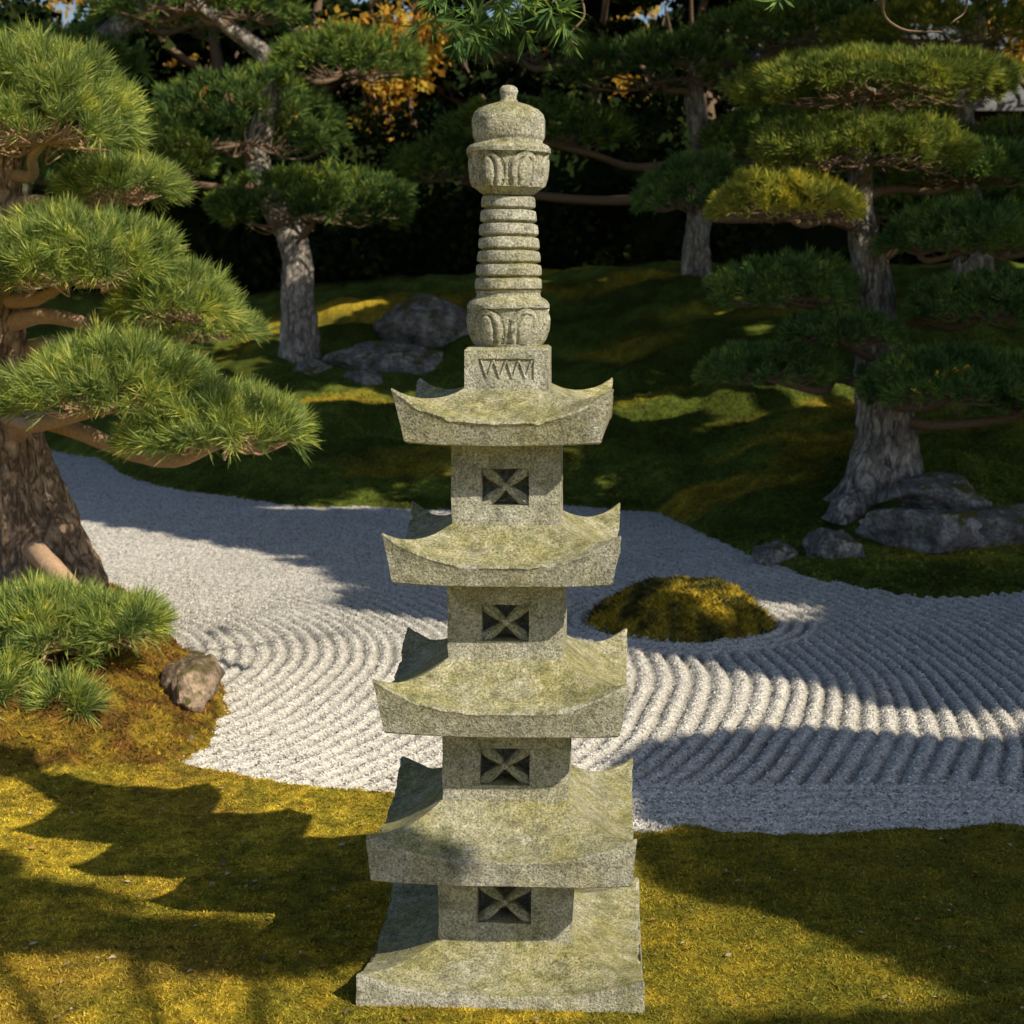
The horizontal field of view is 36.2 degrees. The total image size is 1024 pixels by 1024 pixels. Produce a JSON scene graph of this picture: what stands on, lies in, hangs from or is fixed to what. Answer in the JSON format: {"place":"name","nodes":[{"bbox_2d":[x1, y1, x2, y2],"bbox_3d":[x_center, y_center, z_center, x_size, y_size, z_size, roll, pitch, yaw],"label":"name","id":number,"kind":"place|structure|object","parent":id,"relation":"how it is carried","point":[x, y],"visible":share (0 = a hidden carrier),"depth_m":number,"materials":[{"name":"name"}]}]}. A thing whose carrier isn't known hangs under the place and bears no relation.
{"place":"outdoors","nodes":[
{"label":"outdoors","id":0,"kind":"place"},
{"bbox_2d":[2,0,1018,27],"label":"sky","id":1,"kind":"structure","parent":0,"point":[70,13],"materials":[{"name":"white"}]},
{"bbox_2d":[0,258,1023,1023],"bbox_3d":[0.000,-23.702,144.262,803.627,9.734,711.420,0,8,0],"label":"mossy ground","id":2,"kind":"structure","parent":0,"point":[606,322],"depth_m":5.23,"materials":[{"name":"green plant"}]},
{"bbox_2d":[0,0,54,78],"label":"broadleaf tree","id":3,"kind":"object","parent":2,"relation":"on","point":[18,2],"visible":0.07,"depth_m":24.11,"materials":[{"name":"green plant"}]},
{"bbox_2d":[0,0,98,82],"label":"maple tree","id":4,"kind":"object","parent":2,"relation":"on","point":[55,2],"visible":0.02,"depth_m":26.53,"materials":[{"name":"orange plant"}]},
{"bbox_2d":[0,0,235,104],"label":"broadleaf tree","id":5,"kind":"object","parent":2,"relation":"on","point":[37,13],"visible":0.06,"depth_m":23.45,"materials":[{"name":"green plant"}]},
{"bbox_2d":[0,0,317,212],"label":"pine tree","id":6,"kind":"object","parent":2,"relation":"on","point":[116,34],"visible":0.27,"depth_m":17.47,"materials":[{"name":"green plant"}]},
{"bbox_2d":[0,14,324,727],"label":"pine tree","id":7,"kind":"object","parent":2,"relation":"on","point":[50,558],"visible":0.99,"depth_m":6.04,"materials":[{"name":"green plant"}]},
{"bbox_2d":[160,651,224,712],"bbox_3d":[-1.175,0.667,5.744,0.227,0.303,0.678,0,8,0],"label":"garden rock","id":8,"kind":"object","parent":2,"relation":"on","point":[191,680],"visible":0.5,"depth_m":5.56,"materials":[{"name":"beige stone"}]},
{"bbox_2d":[72,0,357,126],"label":"broadleaf tree","id":9,"kind":"object","parent":2,"relation":"on","point":[178,47],"visible":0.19,"depth_m":23.47,"materials":[{"name":"green plant"}]},
{"bbox_2d":[163,46,296,128],"bbox_3d":[-4.872,-6.316,27.921,3.407,5.329,3.159,0,8,0],"label":"maple tree","id":10,"kind":"object","parent":2,"relation":"on","point":[191,57],"visible":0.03,"depth_m":27.68,"materials":[{"name":"orange plant"}]},
{"bbox_2d":[88,0,375,138],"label":"broadleaf tree","id":11,"kind":"object","parent":2,"relation":"on","point":[178,67],"visible":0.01,"depth_m":31.21,"materials":[{"name":"green plant"}]},
{"bbox_2d":[73,0,431,361],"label":"pine tree","id":12,"kind":"object","parent":2,"relation":"on","point":[271,195],"visible":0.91,"depth_m":15.29,"materials":[{"name":"green plant"}]},
{"bbox_2d":[169,0,454,152],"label":"broadleaf tree","id":13,"kind":"object","parent":2,"relation":"on","point":[344,87],"visible":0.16,"depth_m":23.59,"materials":[{"name":"green plant"}]},
{"bbox_2d":[293,358,331,374],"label":"garden rock","id":14,"kind":"object","parent":2,"relation":"on","point":[309,366],"visible":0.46,"depth_m":15.20,"materials":[{"name":"grey stone"}]},
{"bbox_2d":[245,2,463,146],"bbox_3d":[-3.616,-7.617,32.806,9.016,6.538,5.970,-6,10,-34],"label":"broadleaf tree","id":15,"kind":"object","parent":2,"relation":"on","point":[341,7],"visible":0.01,"depth_m":32.09,"materials":[{"name":"green plant"}]},
{"bbox_2d":[343,368,382,384],"bbox_3d":[-1.392,-1.206,14.803,0.395,0.312,0.278,4,9,29],"label":"garden rock","id":16,"kind":"object","parent":2,"relation":"on","point":[368,376],"visible":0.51,"depth_m":14.68,"materials":[{"name":"grey stone"}]},
{"bbox_2d":[322,340,443,374],"bbox_3d":[-1.240,-1.456,15.537,1.320,0.491,0.598,0,8,0],"label":"garden rock","id":17,"kind":"object","parent":2,"relation":"on","point":[391,356],"visible":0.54,"depth_m":15.39,"materials":[{"name":"grey stone"}]},
{"bbox_2d":[305,0,463,135],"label":"maple tree","id":18,"kind":"object","parent":2,"relation":"on","point":[423,31],"visible":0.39,"depth_m":22.57,"materials":[{"name":"orange plant"}]},
{"bbox_2d":[347,13,451,141],"bbox_3d":[-1.873,-5.124,23.040,1.420,4.312,1.644,5,10,34],"label":"maple tree","id":19,"kind":"object","parent":2,"relation":"on","point":[397,89],"visible":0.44,"depth_m":22.80,"materials":[{"name":"orange plant"}]},
{"bbox_2d":[372,294,468,347],"bbox_3d":[-0.930,-1.906,16.811,1.194,0.853,0.833,4,9,25],"label":"garden rock","id":20,"kind":"object","parent":2,"relation":"on","point":[427,321],"visible":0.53,"depth_m":16.59,"materials":[{"name":"grey stone"}]},
{"bbox_2d":[293,0,649,122],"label":"broadleaf tree","id":21,"kind":"object","parent":2,"relation":"on","point":[432,95],"visible":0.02,"depth_m":30.87,"materials":[{"name":"green plant"}]},
{"bbox_2d":[356,85,644,1013],"bbox_3d":[-0.007,0.055,3.431,0.605,1.926,0.606,0,8,3],"label":"stone pagoda","id":22,"kind":"object","parent":2,"relation":"on","point":[502,843],"visible":1,"depth_m":3.30,"materials":[{"name":"stone"}]},
{"bbox_2d":[378,0,633,121],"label":"broadleaf tree","id":23,"kind":"object","parent":2,"relation":"on","point":[467,85],"visible":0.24,"depth_m":22.96,"materials":[{"name":"green plant"}]},
{"bbox_2d":[11,473,1023,1022],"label":"fallen leaves","id":24,"kind":"object","parent":2,"relation":"on","point":[367,881],"visible":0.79,"depth_m":3.88,"materials":[{"name":"brown plant"}]},
{"bbox_2d":[28,78,1023,288],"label":"hedge","id":25,"kind":"object","parent":2,"relation":"on","point":[440,233],"visible":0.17,"depth_m":21.93,"materials":[{"name":"green plant"}]},
{"bbox_2d":[51,450,1023,835],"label":"raked gravel","id":26,"kind":"structure","parent":2,"relation":"on","point":[143,532],"depth_m":6.39,"materials":[{"name":"grey gravel"}]},
{"bbox_2d":[528,3,665,105],"bbox_3d":[1.226,-6.722,27.743,3.200,6.184,2.981,0,8,0],"label":"maple tree","id":27,"kind":"object","parent":2,"relation":"on","point":[652,15],"visible":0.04,"depth_m":27.63,"materials":[{"name":"orange plant"}]},
{"bbox_2d":[438,0,760,117],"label":"broadleaf tree","id":28,"kind":"object","parent":2,"relation":"on","point":[615,9],"visible":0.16,"depth_m":23.49,"materials":[{"name":"green plant"}]},
{"bbox_2d":[377,0,910,276],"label":"pine tree","id":29,"kind":"object","parent":2,"relation":"on","point":[698,37],"visible":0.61,"depth_m":18.40,"materials":[{"name":"green plant"}]},
{"bbox_2d":[622,0,730,116],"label":"broadleaf tree","id":30,"kind":"object","parent":2,"relation":"on","point":[659,20],"visible":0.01,"depth_m":30.52,"materials":[{"name":"green plant"}]},
{"bbox_2d":[664,4,688,28],"bbox_3d":[6.164,-7.847,34.245,7.708,6.590,7.079,0,8,0],"label":"broadleaf tree","id":31,"kind":"object","parent":2,"relation":"on","point":[675,13],"visible":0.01,"depth_m":34.14,"materials":[{"name":"green plant"}]},
{"bbox_2d":[540,0,880,118],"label":"broadleaf tree","id":32,"kind":"object","parent":2,"relation":"on","point":[628,25],"visible":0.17,"depth_m":23.42,"materials":[{"name":"green plant"}]},
{"bbox_2d":[752,540,798,566],"bbox_3d":[1.468,0.253,8.748,0.271,0.177,0.249,0,8,0],"label":"garden rock","id":33,"kind":"object","parent":2,"relation":"on","point":[774,552],"visible":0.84,"depth_m":8.68,"materials":[{"name":"grey stone"}]},
{"bbox_2d":[641,0,928,103],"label":"broadleaf tree","id":34,"kind":"object","parent":2,"relation":"on","point":[673,5],"visible":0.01,"depth_m":23.49,"materials":[{"name":"green plant"}]},
{"bbox_2d":[627,38,1023,524],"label":"pine tree","id":35,"kind":"object","parent":2,"relation":"on","point":[884,381],"visible":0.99,"depth_m":8.95,"materials":[{"name":"green plant"}]},
{"bbox_2d":[803,528,864,559],"bbox_3d":[1.770,0.191,8.710,0.280,0.222,0.277,-5,10,-33],"label":"garden rock","id":36,"kind":"object","parent":2,"relation":"on","point":[824,543],"visible":0.73,"depth_m":8.62,"materials":[{"name":"grey stone"}]},
{"bbox_2d":[763,0,1023,286],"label":"pine tree","id":37,"kind":"object","parent":2,"relation":"on","point":[977,16],"visible":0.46,"depth_m":16.29,"materials":[{"name":"green plant"}]},
{"bbox_2d":[854,508,988,554],"bbox_3d":[2.367,0.139,8.816,0.786,0.351,0.518,7,10,39],"label":"garden rock","id":38,"kind":"object","parent":2,"relation":"on","point":[941,531],"visible":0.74,"depth_m":8.61,"materials":[{"name":"grey stone"}]},
{"bbox_2d":[887,472,991,509],"bbox_3d":[2.494,-0.100,9.183,0.620,0.264,0.474,0,8,0],"label":"garden rock","id":39,"kind":"object","parent":2,"relation":"on","point":[939,491],"visible":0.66,"depth_m":9.01,"materials":[{"name":"grey stone"}]},
{"bbox_2d":[880,0,1005,23],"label":"broadleaf tree","id":40,"kind":"object","parent":2,"relation":"on","point":[971,0],"depth_m":29.69,"materials":[{"name":"green plant"}]},
{"bbox_2d":[905,0,988,23],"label":"maple tree","id":41,"kind":"object","parent":2,"relation":"on","point":[913,18],"depth_m":28.94,"materials":[{"name":"orange plant"}]},
{"bbox_2d":[923,111,1023,137],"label":"timber frame","id":42,"kind":"object","parent":2,"relation":"on","point":[978,116],"visible":0.04,"depth_m":24.30,"materials":[{"name":"brown wood"}]},
{"bbox_2d":[971,503,1023,548],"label":"garden rock","id":43,"kind":"object","parent":2,"relation":"on","point":[1002,525],"visible":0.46,"depth_m":8.58,"materials":[{"name":"grey stone"}]},
{"bbox_2d":[984,0,1023,88],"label":"maple tree","id":44,"kind":"object","parent":2,"relation":"on","point":[1018,58],"visible":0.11,"depth_m":22.75,"materials":[{"name":"orange plant"}]},
{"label":"walls","id":45,"kind":"object","parent":2,"relation":"on","visible":0},
{"bbox_2d":[715,21,1023,117],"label":"tiled roof","id":46,"kind":"structure","parent":45,"relation":"on","point":[1010,104],"depth_m":23.78,"materials":[{"name":"tile"}]},
{"bbox_3d":[5.643,-2.930,7.426,16.129,6.831,15.056,0,8,0],"label":"shade tree","id":47,"kind":"object","parent":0,"visible":0},
{"bbox_2d":[400,0,967,68],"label":"tree branch","id":48,"kind":"object","parent":47,"relation":"attached to","point":[501,7],"visible":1,"depth_m":4.83,"materials":[{"name":"green plant"}]}
]}

